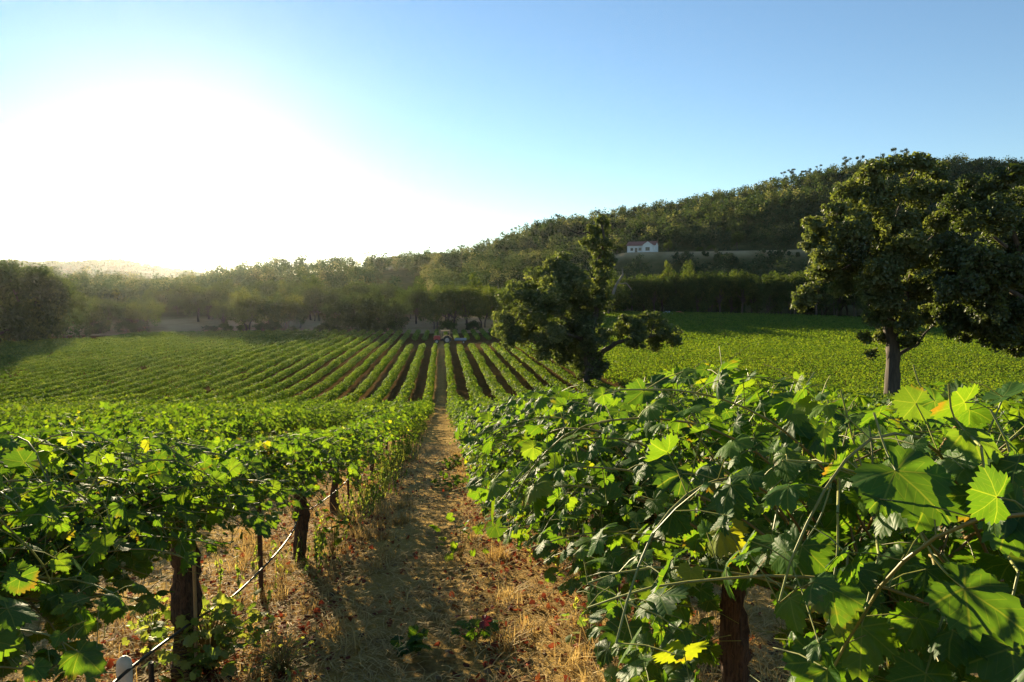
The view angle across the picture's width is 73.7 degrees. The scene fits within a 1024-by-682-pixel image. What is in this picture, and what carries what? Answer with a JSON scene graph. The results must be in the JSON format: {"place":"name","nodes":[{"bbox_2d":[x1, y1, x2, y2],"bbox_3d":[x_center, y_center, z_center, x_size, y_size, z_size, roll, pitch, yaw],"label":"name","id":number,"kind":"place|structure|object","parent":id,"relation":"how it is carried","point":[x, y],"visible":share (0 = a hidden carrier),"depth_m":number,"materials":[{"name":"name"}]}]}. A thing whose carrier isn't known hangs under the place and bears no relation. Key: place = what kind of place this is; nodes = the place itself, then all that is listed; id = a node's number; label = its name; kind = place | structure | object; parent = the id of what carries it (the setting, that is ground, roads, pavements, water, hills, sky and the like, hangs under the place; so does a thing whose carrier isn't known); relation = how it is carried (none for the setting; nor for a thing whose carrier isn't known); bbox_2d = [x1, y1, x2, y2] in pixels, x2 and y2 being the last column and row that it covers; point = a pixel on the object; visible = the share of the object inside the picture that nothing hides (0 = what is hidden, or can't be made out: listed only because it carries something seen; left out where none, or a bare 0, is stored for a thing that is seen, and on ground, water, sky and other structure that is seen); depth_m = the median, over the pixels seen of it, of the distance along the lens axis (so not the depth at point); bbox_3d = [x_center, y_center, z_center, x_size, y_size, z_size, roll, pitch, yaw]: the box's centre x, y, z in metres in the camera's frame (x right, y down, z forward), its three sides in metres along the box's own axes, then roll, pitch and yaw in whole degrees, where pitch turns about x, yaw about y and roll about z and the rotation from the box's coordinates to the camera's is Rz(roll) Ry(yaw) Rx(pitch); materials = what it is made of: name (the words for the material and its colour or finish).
{"place":"outdoors","nodes":[
{"label":"outdoors","id":0,"kind":"place"},
{"bbox_2d":[0,173,1023,681],"bbox_3d":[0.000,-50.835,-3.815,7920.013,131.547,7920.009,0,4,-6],"label":"ground","id":1,"kind":"structure","parent":0,"point":[436,433],"depth_m":8.67,"materials":[{"name":"brown soil"}]},
{"bbox_2d":[0,261,49,341],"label":"oak tree","id":2,"kind":"object","parent":1,"relation":"on","point":[5,287],"visible":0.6,"depth_m":176.77,"materials":[{"name":"green plant"}]},
{"bbox_2d":[0,400,59,434],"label":"grapevine","id":3,"kind":"object","parent":1,"relation":"on","point":[13,412],"visible":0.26,"depth_m":16.92,"materials":[{"name":"green plant"}]},
{"bbox_2d":[0,257,79,342],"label":"oak tree","id":4,"kind":"object","parent":1,"relation":"on","point":[40,280],"visible":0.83,"depth_m":180.55,"materials":[{"name":"green plant"}]},
{"bbox_2d":[0,266,79,341],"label":"oak tree","id":5,"kind":"object","parent":1,"relation":"on","point":[44,329],"visible":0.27,"depth_m":185.07,"materials":[{"name":"green plant"}]},
{"bbox_2d":[0,413,92,435],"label":"grapevine","id":6,"kind":"object","parent":1,"relation":"on","point":[53,422],"visible":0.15,"depth_m":12.75,"materials":[{"name":"green plant"}]},
{"bbox_2d":[0,422,106,483],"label":"grapevine","id":7,"kind":"object","parent":1,"relation":"on","point":[4,427],"visible":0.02,"depth_m":7.72,"materials":[{"name":"green plant"}]},
{"bbox_2d":[48,289,95,338],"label":"oak tree","id":8,"kind":"object","parent":1,"relation":"on","point":[80,301],"visible":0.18,"depth_m":197.66,"materials":[{"name":"green plant"}]},
{"bbox_2d":[14,410,129,433],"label":"grapevine","id":9,"kind":"object","parent":1,"relation":"on","point":[30,417],"visible":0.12,"depth_m":13.82,"materials":[{"name":"green plant"}]},
{"bbox_2d":[70,296,113,326],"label":"oak tree","id":10,"kind":"object","parent":1,"relation":"on","point":[97,315],"visible":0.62,"depth_m":224.19,"materials":[{"name":"green plant"}]},
{"bbox_2d":[10,413,187,482],"bbox_3d":[-5.633,1.784,9.258,2.163,1.790,3.597,0,4,-6],"label":"grapevine","id":11,"kind":"object","parent":1,"relation":"on","point":[83,429],"visible":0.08,"depth_m":8.80,"materials":[{"name":"green plant"}]},
{"bbox_2d":[89,299,125,330],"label":"oak tree","id":12,"kind":"object","parent":1,"relation":"on","point":[114,308],"visible":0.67,"depth_m":230.72,"materials":[{"name":"green plant"}]},
{"bbox_2d":[116,655,132,681],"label":"standpipe","id":13,"kind":"object","parent":1,"relation":"on","point":[123,663],"visible":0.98,"depth_m":3.43,"materials":[{"name":"metal"}]},
{"bbox_2d":[65,401,183,431],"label":"grapevine","id":14,"kind":"object","parent":1,"relation":"on","point":[82,412],"visible":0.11,"depth_m":16.21,"materials":[{"name":"green plant"}]},
{"bbox_2d":[0,427,280,681],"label":"grapevine","id":15,"kind":"object","parent":1,"relation":"on","point":[62,603],"visible":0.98,"depth_m":2.23,"materials":[{"name":"green plant"}]},
{"bbox_2d":[58,397,224,456],"bbox_3d":[-5.773,1.869,11.242,2.099,1.984,3.176,0,4,-6],"label":"grapevine","id":16,"kind":"object","parent":1,"relation":"on","point":[183,434],"visible":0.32,"depth_m":10.74,"materials":[{"name":"green plant"}]},
{"bbox_2d":[121,301,166,327],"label":"oak tree","id":17,"kind":"object","parent":1,"relation":"on","point":[134,313],"visible":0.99,"depth_m":231.60,"materials":[{"name":"green plant"}]},
{"bbox_2d":[121,595,172,645],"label":"weed plant","id":18,"kind":"object","parent":1,"relation":"on","point":[143,621],"visible":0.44,"depth_m":4.88,"materials":[{"name":"green plant"}]},
{"bbox_2d":[148,661,154,681],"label":"hose peg","id":19,"kind":"object","parent":1,"relation":"on","point":[151,671],"visible":1,"depth_m":3.57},
{"bbox_2d":[113,448,384,681],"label":"drip hose","id":20,"kind":"object","parent":19,"relation":"hanging from","point":[124,673],"visible":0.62,"depth_m":4.35,"materials":[{"name":"black plastic"}]},
{"bbox_2d":[167,281,200,311],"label":"oak tree","id":21,"kind":"object","parent":1,"relation":"on","point":[182,289],"visible":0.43,"depth_m":286.36,"materials":[{"name":"green plant"}]},
{"bbox_2d":[0,423,368,677],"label":"grapevine","id":22,"kind":"object","parent":1,"relation":"on","point":[266,459],"visible":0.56,"depth_m":3.67,"materials":[{"name":"green plant"}]},
{"bbox_2d":[191,544,197,678],"bbox_3d":[-1.978,1.674,4.256,0.034,1.100,0.022,0,4,-6],"label":"vine stake","id":23,"kind":"object","parent":1,"relation":"on","point":[194,600],"visible":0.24,"depth_m":4.24,"materials":[{"name":"brown wood"}]},
{"bbox_2d":[178,287,215,321],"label":"oak tree","id":24,"kind":"object","parent":1,"relation":"on","point":[189,297],"visible":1,"depth_m":256.89,"materials":[{"name":"green plant"}]},
{"bbox_2d":[135,585,275,681],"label":"weed plant","id":25,"kind":"object","parent":1,"relation":"on","point":[212,640],"visible":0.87,"depth_m":4.27,"materials":[{"name":"green plant"}]},
{"bbox_2d":[194,285,229,319],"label":"oak tree","id":26,"kind":"object","parent":1,"relation":"on","point":[226,291],"visible":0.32,"depth_m":266.36,"materials":[{"name":"green plant"}]},
{"bbox_2d":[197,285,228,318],"bbox_3d":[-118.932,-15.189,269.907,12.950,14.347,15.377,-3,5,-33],"label":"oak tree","id":27,"kind":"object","parent":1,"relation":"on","point":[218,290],"visible":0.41,"depth_m":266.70,"materials":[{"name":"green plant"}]},
{"bbox_2d":[165,402,277,442],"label":"grapevine","id":28,"kind":"object","parent":1,"relation":"on","point":[234,429],"visible":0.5,"depth_m":13.93,"materials":[{"name":"green plant"}]},
{"bbox_2d":[208,300,236,329],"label":"oak tree","id":29,"kind":"object","parent":1,"relation":"on","point":[218,310],"visible":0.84,"depth_m":232.89,"materials":[{"name":"green plant"}]},
{"bbox_2d":[0,252,469,278],"bbox_3d":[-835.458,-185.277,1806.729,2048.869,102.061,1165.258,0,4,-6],"label":"distant wood","id":30,"kind":"object","parent":1,"relation":"on","point":[74,265],"visible":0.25,"depth_m":1999.80,"materials":[{"name":"green plant"}]},
{"bbox_2d":[200,395,290,439],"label":"grapevine","id":31,"kind":"object","parent":1,"relation":"on","point":[225,417],"visible":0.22,"depth_m":15.86,"materials":[{"name":"green plant"}]},
{"bbox_2d":[225,289,274,330],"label":"oak tree","id":32,"kind":"object","parent":1,"relation":"on","point":[242,305],"visible":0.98,"depth_m":226.81,"materials":[{"name":"green plant"}]},
{"bbox_2d":[257,500,263,598],"bbox_3d":[-2.200,1.719,5.963,0.040,1.400,0.049,0,4,-6],"label":"steel stake","id":33,"kind":"object","parent":1,"relation":"on","point":[260,561],"visible":0.45,"depth_m":5.96,"materials":[{"name":"grey metal"}]},
{"bbox_2d":[147,419,394,559],"bbox_3d":[-2.363,1.565,7.419,2.186,1.841,4.655,0,4,-6],"label":"grapevine","id":34,"kind":"object","parent":1,"relation":"on","point":[356,435],"visible":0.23,"depth_m":7.12,"materials":[{"name":"green plant"}]},
{"bbox_2d":[249,290,295,324],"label":"oak tree","id":35,"kind":"object","parent":1,"relation":"on","point":[270,307],"visible":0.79,"depth_m":231.31,"materials":[{"name":"green plant"}]},
{"bbox_2d":[237,624,319,681],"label":"weed plant","id":36,"kind":"object","parent":1,"relation":"on","point":[283,665],"visible":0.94,"depth_m":4.32,"materials":[{"name":"green plant"}]},
{"bbox_2d":[248,405,317,435],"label":"grapevine","id":37,"kind":"object","parent":1,"relation":"on","point":[286,422],"visible":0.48,"depth_m":18.70,"materials":[{"name":"green plant"}]},
{"bbox_2d":[263,293,303,328],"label":"oak tree","id":38,"kind":"object","parent":1,"relation":"on","point":[292,305],"visible":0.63,"depth_m":236.71,"materials":[{"name":"green plant"}]},
{"bbox_2d":[268,404,328,434],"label":"grapevine","id":39,"kind":"object","parent":1,"relation":"on","point":[311,414],"visible":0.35,"depth_m":21.29,"materials":[{"name":"green plant"}]},
{"bbox_2d":[289,303,310,327],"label":"oak tree","id":40,"kind":"object","parent":1,"relation":"on","point":[304,312],"visible":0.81,"depth_m":240.72,"materials":[{"name":"green plant"}]},
{"bbox_2d":[288,274,331,319],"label":"oak tree","id":41,"kind":"object","parent":1,"relation":"on","point":[309,290],"visible":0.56,"depth_m":266.94,"materials":[{"name":"green plant"}]},
{"bbox_2d":[301,291,332,320],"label":"oak tree","id":42,"kind":"object","parent":1,"relation":"on","point":[323,299],"visible":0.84,"depth_m":264.56,"materials":[{"name":"green plant"}]},
{"bbox_2d":[295,404,342,431],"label":"grapevine","id":43,"kind":"object","parent":1,"relation":"on","point":[325,424],"visible":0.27,"depth_m":23.80,"materials":[{"name":"green plant"}]},
{"bbox_2d":[315,516,347,554],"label":"weed plant","id":44,"kind":"object","parent":1,"relation":"on","point":[337,541],"visible":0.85,"depth_m":7.57,"materials":[{"name":"green plant"}]},
{"bbox_2d":[270,416,398,514],"bbox_3d":[-2.763,1.815,10.262,2.179,1.882,3.970,0,4,-6],"label":"grapevine","id":45,"kind":"object","parent":1,"relation":"on","point":[333,501],"visible":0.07,"depth_m":10.44,"materials":[{"name":"green plant"}]},
{"bbox_2d":[321,298,353,331],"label":"oak tree","id":46,"kind":"object","parent":1,"relation":"on","point":[340,323],"visible":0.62,"depth_m":229.70,"materials":[{"name":"green plant"}]},
{"bbox_2d":[338,280,371,296],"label":"oak tree","id":47,"kind":"object","parent":1,"relation":"on","point":[353,287],"visible":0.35,"depth_m":292.63,"materials":[{"name":"green plant"}]},
{"bbox_2d":[334,291,377,332],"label":"oak tree","id":48,"kind":"object","parent":1,"relation":"on","point":[355,320],"visible":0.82,"depth_m":228.01,"materials":[{"name":"green plant"}]},
{"bbox_2d":[323,411,408,487],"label":"grapevine","id":49,"kind":"object","parent":1,"relation":"on","point":[385,417],"visible":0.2,"depth_m":12.89,"materials":[{"name":"green plant"}]},
{"bbox_2d":[352,288,402,332],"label":"oak tree","id":50,"kind":"object","parent":1,"relation":"on","point":[378,303],"visible":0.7,"depth_m":230.58,"materials":[{"name":"green plant"}]},
{"bbox_2d":[342,407,418,464],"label":"grapevine","id":51,"kind":"object","parent":1,"relation":"on","point":[361,418],"visible":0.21,"depth_m":18.09,"materials":[{"name":"green plant"}]},
{"bbox_2d":[356,409,412,473],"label":"grapevine","id":52,"kind":"object","parent":1,"relation":"on","point":[396,432],"visible":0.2,"depth_m":15.77,"materials":[{"name":"green plant"}]},
{"bbox_2d":[352,404,421,456],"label":"grapevine","id":53,"kind":"object","parent":1,"relation":"on","point":[392,408],"visible":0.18,"depth_m":20.14,"materials":[{"name":"green plant"}]},
{"bbox_2d":[376,296,414,330],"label":"oak tree","id":54,"kind":"object","parent":1,"relation":"on","point":[399,311],"visible":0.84,"depth_m":232.69,"materials":[{"name":"green plant"}]},
{"bbox_2d":[373,396,428,444],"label":"grapevine","id":55,"kind":"object","parent":1,"relation":"on","point":[409,404],"visible":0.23,"depth_m":24.80,"materials":[{"name":"green plant"}]},
{"bbox_2d":[30,456,784,681],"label":"fallen leaves","id":56,"kind":"object","parent":1,"relation":"on","point":[111,662],"visible":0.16,"depth_m":5.68,"materials":[{"name":"brown plant"}]},
{"bbox_2d":[104,423,714,671],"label":"tall weeds","id":57,"kind":"object","parent":1,"relation":"on","point":[400,456],"visible":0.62,"depth_m":9.95,"materials":[{"name":"green plant"}]},
{"bbox_2d":[389,624,431,657],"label":"weed plant","id":58,"kind":"object","parent":1,"relation":"on","point":[414,642],"visible":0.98,"depth_m":4.67,"materials":[{"name":"green plant"}]},
{"bbox_2d":[394,275,430,323],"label":"oak tree","id":59,"kind":"object","parent":1,"relation":"on","point":[417,299],"visible":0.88,"depth_m":257.88,"materials":[{"name":"green plant"}]},
{"bbox_2d":[415,289,454,328],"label":"oak tree","id":60,"kind":"object","parent":1,"relation":"on","point":[423,307],"visible":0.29,"depth_m":242.60,"materials":[{"name":"green plant"}]},
{"bbox_2d":[430,470,466,490],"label":"weed plant","id":61,"kind":"object","parent":1,"relation":"on","point":[457,480],"visible":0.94,"depth_m":13.29,"materials":[{"name":"plant"}]},
{"bbox_2d":[426,282,475,329],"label":"oak tree","id":62,"kind":"object","parent":1,"relation":"on","point":[444,300],"visible":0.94,"depth_m":238.66,"materials":[{"name":"green plant"}]},
{"bbox_2d":[429,512,488,561],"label":"weed plant","id":63,"kind":"object","parent":1,"relation":"on","point":[453,546],"visible":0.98,"depth_m":7.34,"materials":[{"name":"green plant"}]},
{"bbox_2d":[446,273,491,329],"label":"oak tree","id":64,"kind":"object","parent":1,"relation":"on","point":[477,300],"visible":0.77,"depth_m":240.84,"materials":[{"name":"green plant"}]},
{"bbox_2d":[450,615,499,643],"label":"weed plant","id":65,"kind":"object","parent":1,"relation":"on","point":[472,624],"visible":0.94,"depth_m":4.84,"materials":[{"name":"green plant"}]},
{"bbox_2d":[463,285,508,327],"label":"oak tree","id":66,"kind":"object","parent":1,"relation":"on","point":[489,295],"visible":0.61,"depth_m":247.51,"materials":[{"name":"green plant"}]},
{"bbox_2d":[96,475,880,679],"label":"soil clods","id":67,"kind":"object","parent":1,"relation":"on","point":[438,677],"visible":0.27,"depth_m":5.57,"materials":[{"name":"brown soil"}]},
{"bbox_2d":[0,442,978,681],"bbox_3d":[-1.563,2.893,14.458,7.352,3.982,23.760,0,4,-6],"label":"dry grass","id":68,"kind":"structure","parent":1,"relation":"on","point":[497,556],"depth_m":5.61,"materials":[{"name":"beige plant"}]},
{"bbox_2d":[0,328,993,410],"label":"vine rows","id":69,"kind":"object","parent":1,"relation":"on","point":[84,349],"visible":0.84,"depth_m":117.10,"materials":[{"name":"green plant"}]},
{"bbox_2d":[7,152,1023,312],"bbox_3d":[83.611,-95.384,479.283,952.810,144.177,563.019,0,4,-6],"label":"hillside wood","id":70,"kind":"object","parent":1,"relation":"on","point":[671,218],"visible":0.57,"depth_m":459.15,"materials":[{"name":"green plant"}]},
{"bbox_2d":[558,606,602,643],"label":"weed plant","id":71,"kind":"object","parent":1,"relation":"on","point":[581,620],"visible":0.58,"depth_m":4.82,"materials":[{"name":"green plant"}]},
{"bbox_2d":[460,390,704,552],"bbox_3d":[0.662,1.408,7.684,2.473,2.097,3.722,0,4,-6],"label":"grapevine","id":72,"kind":"object","parent":1,"relation":"on","point":[498,471],"visible":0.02,"depth_m":6.87,"materials":[{"name":"green plant"}]},
{"bbox_2d":[491,213,683,386],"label":"oak tree","id":73,"kind":"object","parent":1,"relation":"on","point":[544,293],"visible":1,"depth_m":99.74,"materials":[{"name":"green plant"}]},
{"bbox_2d":[591,279,631,314],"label":"oak tree","id":74,"kind":"object","parent":1,"relation":"on","point":[621,292],"visible":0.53,"depth_m":274.47,"materials":[{"name":"green plant"}]},
{"bbox_2d":[621,274,645,310],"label":"oak tree","id":75,"kind":"object","parent":1,"relation":"on","point":[638,288],"visible":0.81,"depth_m":297.47,"materials":[{"name":"green plant"}]},
{"bbox_2d":[626,241,658,252],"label":"house","id":76,"kind":"structure","parent":1,"relation":"on","point":[644,246],"depth_m":410.00,"materials":[{"name":"white paint"}]},
{"bbox_2d":[630,274,661,310],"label":"oak tree","id":77,"kind":"object","parent":1,"relation":"on","point":[642,303],"visible":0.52,"depth_m":303.45,"materials":[{"name":"green plant"}]},
{"bbox_2d":[643,275,666,310],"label":"oak tree","id":78,"kind":"object","parent":1,"relation":"on","point":[649,287],"visible":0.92,"depth_m":299.29,"materials":[{"name":"green plant"}]},
{"bbox_2d":[452,360,867,600],"bbox_3d":[0.923,1.177,5.255,2.800,2.176,3.602,0,4,-6],"label":"grapevine","id":79,"kind":"object","parent":1,"relation":"on","point":[511,460],"visible":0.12,"depth_m":4.42,"materials":[{"name":"green plant"}]},
{"bbox_2d":[651,260,673,311],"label":"oak tree","id":80,"kind":"object","parent":1,"relation":"on","point":[667,270],"visible":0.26,"depth_m":305.20,"materials":[{"name":"green plant"}]},
{"bbox_2d":[661,270,693,311],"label":"oak tree","id":81,"kind":"object","parent":1,"relation":"on","point":[675,302],"visible":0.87,"depth_m":295.52,"materials":[{"name":"green plant"}]},
{"bbox_2d":[670,260,695,300],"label":"oak tree","id":82,"kind":"object","parent":1,"relation":"on","point":[687,274],"visible":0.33,"depth_m":303.07,"materials":[{"name":"green plant"}]},
{"bbox_2d":[682,271,717,312],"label":"oak tree","id":83,"kind":"object","parent":1,"relation":"on","point":[692,293],"visible":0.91,"depth_m":291.71,"materials":[{"name":"green plant"}]},
{"bbox_2d":[704,269,734,311],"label":"oak tree","id":84,"kind":"object","parent":1,"relation":"on","point":[720,282],"visible":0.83,"depth_m":290.45,"materials":[{"name":"green plant"}]},
{"bbox_2d":[715,281,745,312],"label":"oak tree","id":85,"kind":"object","parent":1,"relation":"on","point":[735,304],"visible":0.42,"depth_m":299.91,"materials":[{"name":"green plant"}]},
{"bbox_2d":[455,345,1023,681],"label":"grapevine","id":86,"kind":"object","parent":1,"relation":"on","point":[675,505],"visible":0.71,"depth_m":2.07,"materials":[{"name":"green plant"}]},
{"bbox_2d":[725,269,758,314],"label":"oak tree","id":87,"kind":"object","parent":1,"relation":"on","point":[738,281],"visible":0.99,"depth_m":286.97,"materials":[{"name":"green plant"}]},
{"bbox_2d":[750,270,789,314],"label":"oak tree","id":88,"kind":"object","parent":1,"relation":"on","point":[766,288],"visible":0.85,"depth_m":285.91,"materials":[{"name":"green plant"}]},
{"bbox_2d":[547,310,1023,401],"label":"vine rows","id":89,"kind":"object","parent":1,"relation":"on","point":[819,341],"visible":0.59,"depth_m":139.02,"materials":[{"name":"green plant"}]},
{"bbox_2d":[775,273,805,313],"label":"oak tree","id":90,"kind":"object","parent":1,"relation":"on","point":[788,286],"visible":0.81,"depth_m":280.00,"materials":[{"name":"green plant"}]},
{"bbox_2d":[573,364,1023,681],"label":"grapevine","id":91,"kind":"object","parent":1,"relation":"on","point":[979,630],"visible":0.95,"depth_m":1.17,"materials":[{"name":"green plant"}]},
{"bbox_2d":[795,271,835,314],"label":"oak tree","id":92,"kind":"object","parent":1,"relation":"on","point":[824,289],"visible":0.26,"depth_m":276.26,"materials":[{"name":"green plant"}]},
{"bbox_2d":[818,277,857,315],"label":"oak tree","id":93,"kind":"object","parent":1,"relation":"on","point":[833,299],"visible":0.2,"depth_m":276.51,"materials":[{"name":"green plant"}]},
{"bbox_2d":[844,278,867,315],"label":"oak tree","id":94,"kind":"object","parent":1,"relation":"on","point":[856,300],"visible":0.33,"depth_m":269.57,"materials":[{"name":"green plant"}]},
{"bbox_2d":[724,412,994,494],"bbox_3d":[3.591,1.516,7.667,2.163,1.757,3.597,0,4,-6],"label":"grapevine","id":95,"kind":"object","parent":1,"relation":"on","point":[893,415],"depth_m":7.04,"materials":[{"name":"green plant"}]},
{"bbox_2d":[789,151,960,394],"bbox_3d":[34.465,-5.342,64.331,17.057,24.589,10.749,-4,6,-42],"label":"oak tree","id":96,"kind":"object","parent":1,"relation":"on","point":[888,293],"visible":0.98,"depth_m":61.74,"materials":[{"name":"green plant"}]},
{"bbox_2d":[864,386,943,430],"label":"grapevine","id":97,"kind":"object","parent":1,"relation":"on","point":[882,402],"visible":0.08,"depth_m":14.99,"materials":[{"name":"green plant"}]},
{"bbox_2d":[818,403,1000,449],"bbox_3d":[6.223,1.701,11.111,2.098,1.897,3.755,0,4,-6],"label":"grapevine","id":98,"kind":"object","parent":1,"relation":"on","point":[904,423],"visible":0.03,"depth_m":11.15,"materials":[{"name":"green plant"}]},
{"bbox_2d":[834,402,1023,557],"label":"grapevine","id":99,"kind":"object","parent":1,"relation":"on","point":[1005,425],"visible":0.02,"depth_m":5.47,"materials":[{"name":"green plant"}]},
{"bbox_2d":[894,396,1023,443],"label":"grapevine","id":100,"kind":"object","parent":1,"relation":"on","point":[1012,403],"visible":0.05,"depth_m":8.48,"materials":[{"name":"green plant"}]},
{"bbox_2d":[926,162,1023,357],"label":"oak tree","id":101,"kind":"object","parent":1,"relation":"on","point":[983,278],"visible":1,"depth_m":57.39,"materials":[{"name":"green plant"}]},
{"bbox_2d":[0,0,1023,274],"label":"sky","id":102,"kind":"structure","parent":0,"point":[182,134],"materials":[{"name":"blue"}]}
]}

